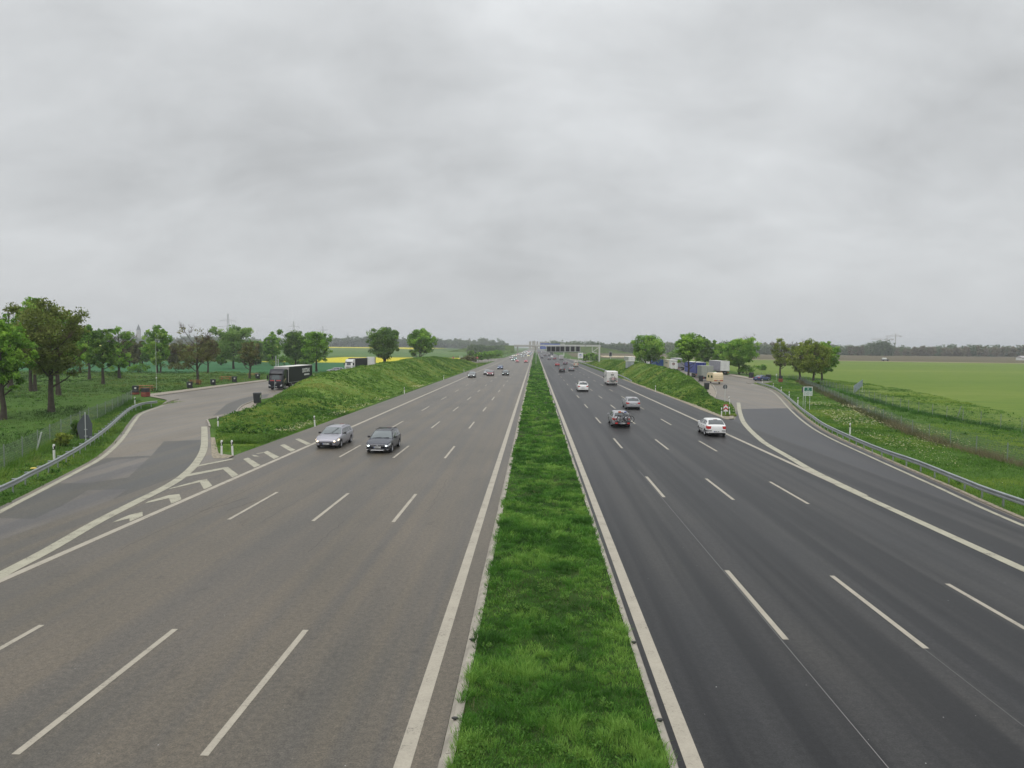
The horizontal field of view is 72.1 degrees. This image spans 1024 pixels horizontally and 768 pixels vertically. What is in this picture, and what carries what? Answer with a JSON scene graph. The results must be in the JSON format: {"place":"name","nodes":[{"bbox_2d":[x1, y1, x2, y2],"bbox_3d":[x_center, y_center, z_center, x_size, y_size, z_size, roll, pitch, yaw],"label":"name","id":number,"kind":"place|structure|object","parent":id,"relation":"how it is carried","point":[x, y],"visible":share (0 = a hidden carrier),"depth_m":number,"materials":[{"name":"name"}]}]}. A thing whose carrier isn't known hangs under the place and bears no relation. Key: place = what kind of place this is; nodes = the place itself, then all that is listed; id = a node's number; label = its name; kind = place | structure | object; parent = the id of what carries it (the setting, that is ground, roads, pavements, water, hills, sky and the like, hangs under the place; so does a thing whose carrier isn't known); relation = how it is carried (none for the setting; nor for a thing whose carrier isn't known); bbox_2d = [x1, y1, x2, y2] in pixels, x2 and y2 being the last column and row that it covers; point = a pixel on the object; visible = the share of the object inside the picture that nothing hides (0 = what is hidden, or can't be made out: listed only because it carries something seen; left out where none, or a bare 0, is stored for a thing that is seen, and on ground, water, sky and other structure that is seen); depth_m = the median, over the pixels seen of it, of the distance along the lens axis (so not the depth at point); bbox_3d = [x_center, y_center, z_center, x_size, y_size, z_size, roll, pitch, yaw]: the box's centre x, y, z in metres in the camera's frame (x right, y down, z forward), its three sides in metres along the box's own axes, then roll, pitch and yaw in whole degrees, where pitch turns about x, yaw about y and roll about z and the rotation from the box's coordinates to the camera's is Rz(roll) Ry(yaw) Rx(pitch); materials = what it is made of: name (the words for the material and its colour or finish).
{"place":"outdoors","nodes":[
{"label":"outdoors","id":0,"kind":"place"},
{"bbox_2d":[0,397,140,482],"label":"grass","id":1,"kind":"structure","parent":0,"point":[117,409],"depth_m":51.78,"materials":[{"name":"green plant"}]},
{"bbox_2d":[18,361,376,372],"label":"field","id":2,"kind":"structure","parent":0,"point":[216,367],"depth_m":239.90,"materials":[{"name":"green plant"}]},
{"bbox_2d":[150,379,266,398],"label":"pavement","id":3,"kind":"structure","parent":0,"point":[153,394],"depth_m":124.47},
{"bbox_2d":[0,358,501,513],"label":"rest area pavement","id":4,"kind":"structure","parent":0,"point":[150,432],"depth_m":71.86,"materials":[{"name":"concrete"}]},
{"bbox_2d":[0,440,200,518],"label":"road patch","id":5,"kind":"object","parent":4,"relation":"on","point":[166,460],"visible":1,"depth_m":40.37,"materials":[{"name":"grey asphalt"}]},
{"bbox_2d":[0,489,126,539],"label":"road patch","id":6,"kind":"object","parent":5,"relation":"on","point":[87,499],"visible":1,"depth_m":32.82,"materials":[{"name":"grey asphalt"}]},
{"bbox_2d":[60,458,147,482],"bbox_3d":[-25.057,5.358,44.134,3.270,0.001,9.116,0,3,-15],"label":"road patch","id":7,"kind":"object","parent":5,"relation":"on","point":[118,469],"visible":1,"depth_m":43.37,"materials":[{"name":"grey asphalt"}]},
{"bbox_2d":[154,381,263,395],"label":"kerb","id":8,"kind":"structure","parent":4,"relation":"on","point":[206,388],"depth_m":123.75,"materials":[{"name":"concrete"}]},
{"bbox_2d":[215,394,268,414],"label":"road patch","id":9,"kind":"object","parent":4,"relation":"on","point":[231,407],"visible":0.7,"depth_m":91.13,"materials":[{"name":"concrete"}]},
{"bbox_2d":[267,365,311,389],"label":"lorry","id":10,"kind":"object","parent":4,"relation":"on","point":[287,375],"visible":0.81,"depth_m":125.38,"materials":[{"name":"black paint"}]},
{"bbox_2d":[344,358,367,368],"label":"lorry","id":11,"kind":"object","parent":4,"relation":"on","point":[351,362],"visible":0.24,"depth_m":216.21,"materials":[{"name":"white metal"}]},
{"bbox_2d":[52,348,466,356],"bbox_3d":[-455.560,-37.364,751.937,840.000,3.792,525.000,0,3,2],"label":"field","id":12,"kind":"structure","parent":0,"point":[350,352],"depth_m":668.08,"materials":[{"name":"plant"}]},
{"bbox_2d":[0,349,533,767],"bbox_3d":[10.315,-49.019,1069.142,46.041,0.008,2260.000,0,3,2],"label":"road","id":13,"kind":"structure","parent":0,"point":[301,599],"depth_m":21.62,"materials":[{"name":"grey asphalt"}]},
{"bbox_2d":[211,437,234,457],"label":"gravel","id":14,"kind":"structure","parent":13,"relation":"on","point":[214,451],"depth_m":51.33,"materials":[{"name":"beige gravel"}]},
{"bbox_2d":[316,424,352,446],"bbox_3d":[-14.018,4.048,55.768,2.239,1.525,4.848,1,3,2],"label":"car","id":15,"kind":"object","parent":13,"relation":"on","point":[335,435],"visible":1,"depth_m":54.72,"materials":[{"name":"grey paint"}]},
{"bbox_2d":[366,427,400,451],"bbox_3d":[-9.734,4.187,53.576,2.239,1.540,4.849,0,3,2],"label":"car","id":16,"kind":"object","parent":13,"relation":"on","point":[385,439],"visible":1,"depth_m":52.52,"materials":[{"name":"grey paint"}]},
{"bbox_2d":[222,357,471,445],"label":"embankment","id":17,"kind":"structure","parent":0,"point":[330,383],"depth_m":112.04,"materials":[{"name":"green plant"}]},
{"bbox_2d":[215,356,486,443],"bbox_3d":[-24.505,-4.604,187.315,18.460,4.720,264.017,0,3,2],"label":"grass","id":18,"kind":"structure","parent":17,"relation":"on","point":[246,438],"depth_m":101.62,"materials":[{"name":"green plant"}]},
{"bbox_2d":[262,357,459,362],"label":"field","id":19,"kind":"structure","parent":0,"point":[341,360],"depth_m":397.32,"materials":[{"name":"yellow plant"}]},
{"bbox_2d":[447,345,513,352],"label":"embankment","id":20,"kind":"structure","parent":0,"point":[509,347],"depth_m":897.64,"materials":[{"name":"green plant"}]},
{"bbox_2d":[0,347,1023,756],"bbox_3d":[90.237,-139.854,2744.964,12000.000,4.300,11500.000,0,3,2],"label":"ground","id":21,"kind":"structure","parent":0,"point":[28,407],"depth_m":74.25,"materials":[{"name":"green plant"}]},
{"bbox_2d":[0,313,39,419],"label":"tree","id":22,"kind":"object","parent":21,"relation":"on","point":[10,364],"visible":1,"depth_m":72.42,"materials":[{"name":"green plant"}]},
{"bbox_2d":[8,296,52,390],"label":"tree","id":23,"kind":"object","parent":21,"relation":"on","point":[33,386],"visible":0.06,"depth_m":115.45,"materials":[{"name":"green plant"}]},
{"bbox_2d":[5,297,90,411],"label":"tree","id":24,"kind":"object","parent":21,"relation":"on","point":[47,360],"visible":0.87,"depth_m":79.66,"materials":[{"name":"green plant"}]},
{"bbox_2d":[34,306,86,395],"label":"tree","id":25,"kind":"object","parent":21,"relation":"on","point":[58,387],"visible":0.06,"depth_m":106.63,"materials":[{"name":"green plant"}]},
{"bbox_2d":[51,431,72,445],"bbox_3d":[-34.683,4.229,54.152,1.548,1.174,1.257,0,3,2],"label":"bush","id":26,"kind":"object","parent":21,"relation":"on","point":[60,438],"visible":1,"depth_m":53.91,"materials":[{"name":"green plant"}]},
{"bbox_2d":[0,390,131,468],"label":"wire fence","id":27,"kind":"object","parent":21,"relation":"on","point":[61,426],"visible":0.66,"depth_m":58.51,"materials":[{"name":"grey metal"}]},
{"bbox_2d":[0,401,156,492],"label":"guard rail","id":28,"kind":"object","parent":21,"relation":"on","point":[26,475],"visible":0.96,"depth_m":45.69,"materials":[{"name":"metal"}]},
{"bbox_2d":[77,412,91,439],"bbox_3d":[-33.221,3.503,54.687,1.235,2.662,0.089,0,3,2],"label":"sign","id":29,"kind":"object","parent":21,"relation":"on","point":[84,426],"visible":0.84,"depth_m":54.70,"materials":[{"name":"grey metal"}]},
{"bbox_2d":[75,324,98,379],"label":"tree","id":30,"kind":"object","parent":21,"relation":"on","point":[88,357],"visible":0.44,"depth_m":151.89,"materials":[{"name":"green plant"}]},
{"bbox_2d":[87,328,117,383],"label":"tree","id":31,"kind":"object","parent":21,"relation":"on","point":[98,336],"visible":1,"depth_m":136.51,"materials":[{"name":"green plant"}]},
{"bbox_2d":[101,326,136,377],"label":"tree","id":32,"kind":"object","parent":21,"relation":"on","point":[120,356],"visible":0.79,"depth_m":160.59,"materials":[{"name":"green plant"}]},
{"bbox_2d":[115,341,143,365],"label":"tree","id":33,"kind":"object","parent":21,"relation":"on","point":[135,352],"visible":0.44,"depth_m":238.41,"materials":[{"name":"green plant"}]},
{"bbox_2d":[126,363,150,371],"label":"bush","id":34,"kind":"object","parent":21,"relation":"on","point":[144,367],"visible":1,"depth_m":194.73,"materials":[{"name":"green plant"}]},
{"bbox_2d":[133,345,153,363],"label":"tree","id":35,"kind":"object","parent":21,"relation":"on","point":[144,357],"visible":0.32,"depth_m":263.04,"materials":[{"name":"green plant"}]},
{"bbox_2d":[141,324,172,372],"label":"tree","id":36,"kind":"object","parent":21,"relation":"on","point":[160,356],"visible":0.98,"depth_m":191.69,"materials":[{"name":"green plant"}]},
{"bbox_2d":[0,370,316,505],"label":"grass","id":37,"kind":"structure","parent":21,"relation":"on","point":[39,387],"depth_m":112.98,"materials":[{"name":"green plant"}]},
{"bbox_2d":[164,343,186,364],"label":"tree","id":38,"kind":"object","parent":21,"relation":"on","point":[173,357],"visible":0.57,"depth_m":252.41,"materials":[{"name":"green plant"}]},
{"bbox_2d":[161,362,190,369],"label":"bush","id":39,"kind":"object","parent":21,"relation":"on","point":[178,366],"visible":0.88,"depth_m":204.05,"materials":[{"name":"green plant"}]},
{"bbox_2d":[166,323,222,383],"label":"tree","id":40,"kind":"object","parent":21,"relation":"on","point":[201,357],"visible":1,"depth_m":138.88,"materials":[{"name":"green plant"}]},
{"bbox_2d":[198,339,219,372],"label":"tree","id":41,"kind":"object","parent":21,"relation":"on","point":[206,344],"visible":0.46,"depth_m":194.18,"materials":[{"name":"green plant"}]},
{"bbox_2d":[208,325,253,368],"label":"tree","id":42,"kind":"object","parent":21,"relation":"on","point":[230,340],"visible":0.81,"depth_m":225.84,"materials":[{"name":"green plant"}]},
{"bbox_2d":[237,341,260,378],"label":"tree","id":43,"kind":"object","parent":21,"relation":"on","point":[250,352],"visible":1,"depth_m":163.59,"materials":[{"name":"green plant"}]},
{"bbox_2d":[247,340,266,364],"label":"tree","id":44,"kind":"object","parent":21,"relation":"on","point":[262,354],"visible":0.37,"depth_m":271.76,"materials":[{"name":"green plant"}]},
{"bbox_2d":[262,331,281,364],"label":"tree","id":45,"kind":"object","parent":21,"relation":"on","point":[269,345],"visible":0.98,"depth_m":268.61,"materials":[{"name":"green plant"}]},
{"bbox_2d":[268,355,299,365],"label":"bush","id":46,"kind":"object","parent":21,"relation":"on","point":[282,358],"visible":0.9,"depth_m":262.33,"materials":[{"name":"green plant"}]},
{"bbox_2d":[213,400,355,452],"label":"grass","id":47,"kind":"structure","parent":21,"relation":"on","point":[281,436],"depth_m":67.31,"materials":[{"name":"green plant"}]},
{"bbox_2d":[276,329,306,364],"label":"tree","id":48,"kind":"object","parent":21,"relation":"on","point":[293,342],"visible":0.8,"depth_m":243.80,"materials":[{"name":"green plant"}]},
{"bbox_2d":[107,334,508,348],"bbox_3d":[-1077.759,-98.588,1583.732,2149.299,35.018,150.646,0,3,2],"label":"woodland","id":49,"kind":"object","parent":21,"relation":"on","point":[347,341],"visible":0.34,"depth_m":1545.59,"materials":[{"name":"green plant"}]},
{"bbox_2d":[300,331,332,371],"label":"tree","id":50,"kind":"object","parent":21,"relation":"on","point":[317,338],"visible":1,"depth_m":208.49,"materials":[{"name":"green plant"}]},
{"bbox_2d":[365,327,398,361],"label":"tree","id":51,"kind":"object","parent":21,"relation":"on","point":[389,347],"visible":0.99,"depth_m":236.70,"materials":[{"name":"green plant"}]},
{"bbox_2d":[406,328,437,356],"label":"tree","id":52,"kind":"object","parent":21,"relation":"on","point":[421,340],"visible":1,"depth_m":260.62,"materials":[{"name":"green plant"}]},
{"bbox_2d":[438,358,532,767],"bbox_3d":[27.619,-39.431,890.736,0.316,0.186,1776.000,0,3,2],"label":"kerb","id":53,"kind":"structure","parent":21,"relation":"on","point":[457,707],"depth_m":18.36,"materials":[{"name":"concrete"}]},
{"bbox_2d":[466,344,504,354],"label":"woodland","id":54,"kind":"object","parent":21,"relation":"on","point":[481,348],"visible":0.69,"depth_m":689.74,"materials":[{"name":"green plant"}]},
{"bbox_2d":[536,341,600,361],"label":"sign gantry","id":55,"kind":"object","parent":21,"relation":"on","point":[562,348],"visible":0.98,"depth_m":294.40,"materials":[{"name":"metal"}]},
{"bbox_2d":[631,334,666,363],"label":"tree","id":56,"kind":"object","parent":21,"relation":"on","point":[651,344],"visible":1,"depth_m":228.26,"materials":[{"name":"green plant"}]},
{"bbox_2d":[583,359,736,415],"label":"grass","id":57,"kind":"structure","parent":21,"relation":"on","point":[650,379],"depth_m":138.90,"materials":[{"name":"green plant"}]},
{"bbox_2d":[548,340,795,354],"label":"woodland","id":58,"kind":"object","parent":21,"relation":"on","point":[765,349],"visible":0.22,"depth_m":938.34,"materials":[{"name":"green plant"}]},
{"bbox_2d":[674,332,704,375],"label":"tree","id":59,"kind":"object","parent":21,"relation":"on","point":[689,345],"visible":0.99,"depth_m":176.84,"materials":[{"name":"green plant"}]},
{"bbox_2d":[696,336,716,363],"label":"tree","id":60,"kind":"object","parent":21,"relation":"on","point":[706,353],"visible":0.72,"depth_m":232.01,"materials":[{"name":"green plant"}]},
{"bbox_2d":[710,343,728,360],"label":"tree","id":61,"kind":"object","parent":21,"relation":"on","point":[717,347],"visible":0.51,"depth_m":241.89,"materials":[{"name":"green plant"}]},
{"bbox_2d":[718,337,761,373],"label":"tree","id":62,"kind":"object","parent":21,"relation":"on","point":[745,354],"visible":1,"depth_m":210.11,"materials":[{"name":"green plant"}]},
{"bbox_2d":[736,365,756,374],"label":"bush","id":63,"kind":"object","parent":21,"relation":"on","point":[746,367],"visible":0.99,"depth_m":210.24,"materials":[{"name":"green plant"}]},
{"bbox_2d":[769,338,793,375],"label":"tree","id":64,"kind":"object","parent":21,"relation":"on","point":[777,356],"visible":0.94,"depth_m":186.98,"materials":[{"name":"green plant"}]},
{"bbox_2d":[786,342,805,378],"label":"tree","id":65,"kind":"object","parent":21,"relation":"on","point":[795,361],"visible":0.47,"depth_m":173.64,"materials":[{"name":"green plant"}]},
{"bbox_2d":[796,338,833,380],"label":"tree","id":66,"kind":"object","parent":21,"relation":"on","point":[810,363],"visible":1,"depth_m":150.56,"materials":[{"name":"green plant"}]},
{"bbox_2d":[801,341,840,379],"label":"tree","id":67,"kind":"object","parent":21,"relation":"on","point":[835,358],"visible":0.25,"depth_m":157.83,"materials":[{"name":"green plant"}]},
{"bbox_2d":[863,338,895,355],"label":"woodland","id":68,"kind":"object","parent":21,"relation":"on","point":[883,348],"visible":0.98,"depth_m":831.86,"materials":[{"name":"green plant"}]},
{"bbox_2d":[745,375,1023,514],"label":"grass","id":69,"kind":"structure","parent":21,"relation":"on","point":[798,391],"depth_m":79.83,"materials":[{"name":"green plant"}]},
{"bbox_2d":[755,372,1023,430],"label":"wire fence","id":70,"kind":"object","parent":21,"relation":"on","point":[843,386],"visible":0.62,"depth_m":90.03,"materials":[{"name":"grey metal"}]},
{"bbox_2d":[758,382,1023,506],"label":"guard rail","id":71,"kind":"object","parent":21,"relation":"on","point":[991,491],"visible":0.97,"depth_m":44.78,"materials":[{"name":"metal"}]},
{"bbox_2d":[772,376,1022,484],"bbox_3d":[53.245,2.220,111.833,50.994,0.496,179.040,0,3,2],"label":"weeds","id":72,"kind":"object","parent":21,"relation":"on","point":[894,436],"visible":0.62,"depth_m":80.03,"materials":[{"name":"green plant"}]},
{"bbox_2d":[772,377,1023,433],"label":"grass","id":73,"kind":"structure","parent":21,"relation":"on","point":[903,409],"depth_m":88.20,"materials":[{"name":"green plant"}]},
{"bbox_2d":[790,343,1023,356],"bbox_3d":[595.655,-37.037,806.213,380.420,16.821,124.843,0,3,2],"label":"woodland","id":74,"kind":"object","parent":21,"relation":"on","point":[930,351],"visible":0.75,"depth_m":824.84,"materials":[{"name":"green plant"}]},
{"bbox_2d":[795,379,1023,466],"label":"dry grass","id":75,"kind":"structure","parent":21,"relation":"on","point":[896,425],"depth_m":65.97,"materials":[{"name":"green plant"}]},
{"bbox_2d":[800,377,1023,463],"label":"wire fence","id":76,"kind":"object","parent":21,"relation":"on","point":[883,415],"visible":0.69,"depth_m":66.78,"materials":[{"name":"grey metal"}]},
{"bbox_2d":[808,401,1021,488],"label":"flowers","id":77,"kind":"object","parent":21,"relation":"on","point":[881,424],"visible":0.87,"depth_m":72.92,"materials":[{"name":"white plant"}]},
{"bbox_2d":[0,0,1023,347],"label":"sky","id":78,"kind":"structure","parent":0,"point":[515,172],"materials":[{"name":"grey"}]},
{"bbox_2d":[443,350,677,767],"bbox_3d":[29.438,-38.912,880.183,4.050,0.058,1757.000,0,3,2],"label":"median","id":79,"kind":"object","parent":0,"point":[525,644],"visible":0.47,"depth_m":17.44,"materials":[{"name":"green plant"}]},
{"bbox_2d":[453,391,633,767],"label":"weeds","id":80,"kind":"object","parent":79,"relation":"on","point":[534,702],"visible":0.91,"depth_m":18.42,"materials":[{"name":"green plant"}]},
{"bbox_2d":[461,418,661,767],"bbox_3d":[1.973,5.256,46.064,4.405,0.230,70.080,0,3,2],"label":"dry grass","id":81,"kind":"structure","parent":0,"point":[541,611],"depth_m":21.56,"materials":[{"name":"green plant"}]},
{"bbox_2d":[562,346,632,353],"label":"embankment","id":82,"kind":"structure","parent":0,"point":[589,350],"depth_m":893.91,"materials":[{"name":"green plant"}]},
{"bbox_2d":[593,361,708,402],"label":"embankment","id":83,"kind":"structure","parent":0,"point":[665,388],"depth_m":152.73,"materials":[{"name":"green plant"}]},
{"bbox_2d":[537,349,1023,767],"bbox_3d":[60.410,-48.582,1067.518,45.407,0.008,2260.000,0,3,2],"label":"road","id":84,"kind":"structure","parent":0,"point":[786,604],"depth_m":22.58,"materials":[{"name":"grey asphalt"}]},
{"bbox_2d":[576,381,587,390],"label":"car","id":85,"kind":"object","parent":84,"relation":"on","point":[582,386],"visible":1,"depth_m":124.15,"materials":[{"name":"white paint"}]},
{"bbox_2d":[537,353,678,767],"bbox_3d":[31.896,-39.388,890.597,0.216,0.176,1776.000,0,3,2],"label":"kerb","id":86,"kind":"structure","parent":84,"relation":"on","point":[655,707],"depth_m":17.93,"materials":[{"name":"concrete"}]},
{"bbox_2d":[603,371,617,384],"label":"camper van","id":87,"kind":"object","parent":84,"relation":"on","point":[609,374],"visible":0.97,"depth_m":146.46,"materials":[{"name":"white metal"}]},
{"bbox_2d":[607,410,629,425],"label":"car","id":88,"kind":"object","parent":84,"relation":"on","point":[611,417],"visible":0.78,"depth_m":69.59,"materials":[{"name":"grey paint"}]},
{"bbox_2d":[622,397,639,408],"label":"car","id":89,"kind":"object","parent":84,"relation":"on","point":[630,402],"visible":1,"depth_m":89.26,"materials":[{"name":"grey paint"}]},
{"bbox_2d":[683,402,728,418],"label":"gravel","id":90,"kind":"structure","parent":84,"relation":"on","point":[707,410],"depth_m":88.32,"materials":[{"name":"grey gravel"}]},
{"bbox_2d":[698,418,726,435],"bbox_3d":[18.287,3.814,64.609,2.192,1.503,4.330,1,3,3],"label":"car","id":91,"kind":"object","parent":84,"relation":"on","point":[713,426],"visible":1,"depth_m":62.79,"materials":[{"name":"white paint"}]},
{"bbox_2d":[567,353,1023,362],"bbox_3d":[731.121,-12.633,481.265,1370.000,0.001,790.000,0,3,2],"label":"field","id":92,"kind":"structure","parent":0,"point":[977,359],"depth_m":594.34,"materials":[{"name":"green plant"}]},
{"bbox_2d":[569,359,1023,520],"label":"rest area pavement","id":93,"kind":"structure","parent":0,"point":[743,393],"depth_m":114.83,"materials":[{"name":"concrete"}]},
{"bbox_2d":[664,359,677,369],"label":"lorry trailer","id":94,"kind":"object","parent":93,"relation":"on","point":[671,363],"visible":0.29,"depth_m":220.44,"materials":[{"name":"metal"}]},
{"bbox_2d":[684,361,705,376],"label":"lorry trailer","id":95,"kind":"object","parent":93,"relation":"on","point":[693,370],"visible":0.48,"depth_m":189.67,"materials":[{"name":"fabric"}]},
{"bbox_2d":[697,365,713,378],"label":"lorry trailer","id":96,"kind":"object","parent":93,"relation":"on","point":[703,370],"visible":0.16,"depth_m":166.66,"materials":[{"name":"metal"}]},
{"bbox_2d":[706,372,722,383],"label":"caravan","id":97,"kind":"object","parent":93,"relation":"on","point":[714,377],"visible":0.94,"depth_m":152.78,"materials":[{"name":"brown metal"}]},
{"bbox_2d":[709,360,729,374],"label":"lorry trailer","id":98,"kind":"object","parent":93,"relation":"on","point":[723,367],"visible":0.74,"depth_m":207.09,"materials":[{"name":"metal"}]},
{"bbox_2d":[756,384,1023,518],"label":"gravel","id":99,"kind":"structure","parent":93,"relation":"on","point":[957,489],"depth_m":45.30,"materials":[{"name":"grey gravel"}]},
{"bbox_2d":[663,359,1023,428],"bbox_3d":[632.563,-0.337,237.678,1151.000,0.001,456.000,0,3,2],"label":"field","id":100,"kind":"structure","parent":0,"point":[998,386],"depth_m":183.38,"materials":[{"name":"green plant"}]},
{"bbox_2d":[730,408,1023,529],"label":"slip road","id":101,"kind":"structure","parent":0,"point":[787,424],"depth_m":55.01,"materials":[{"name":"grey asphalt"}]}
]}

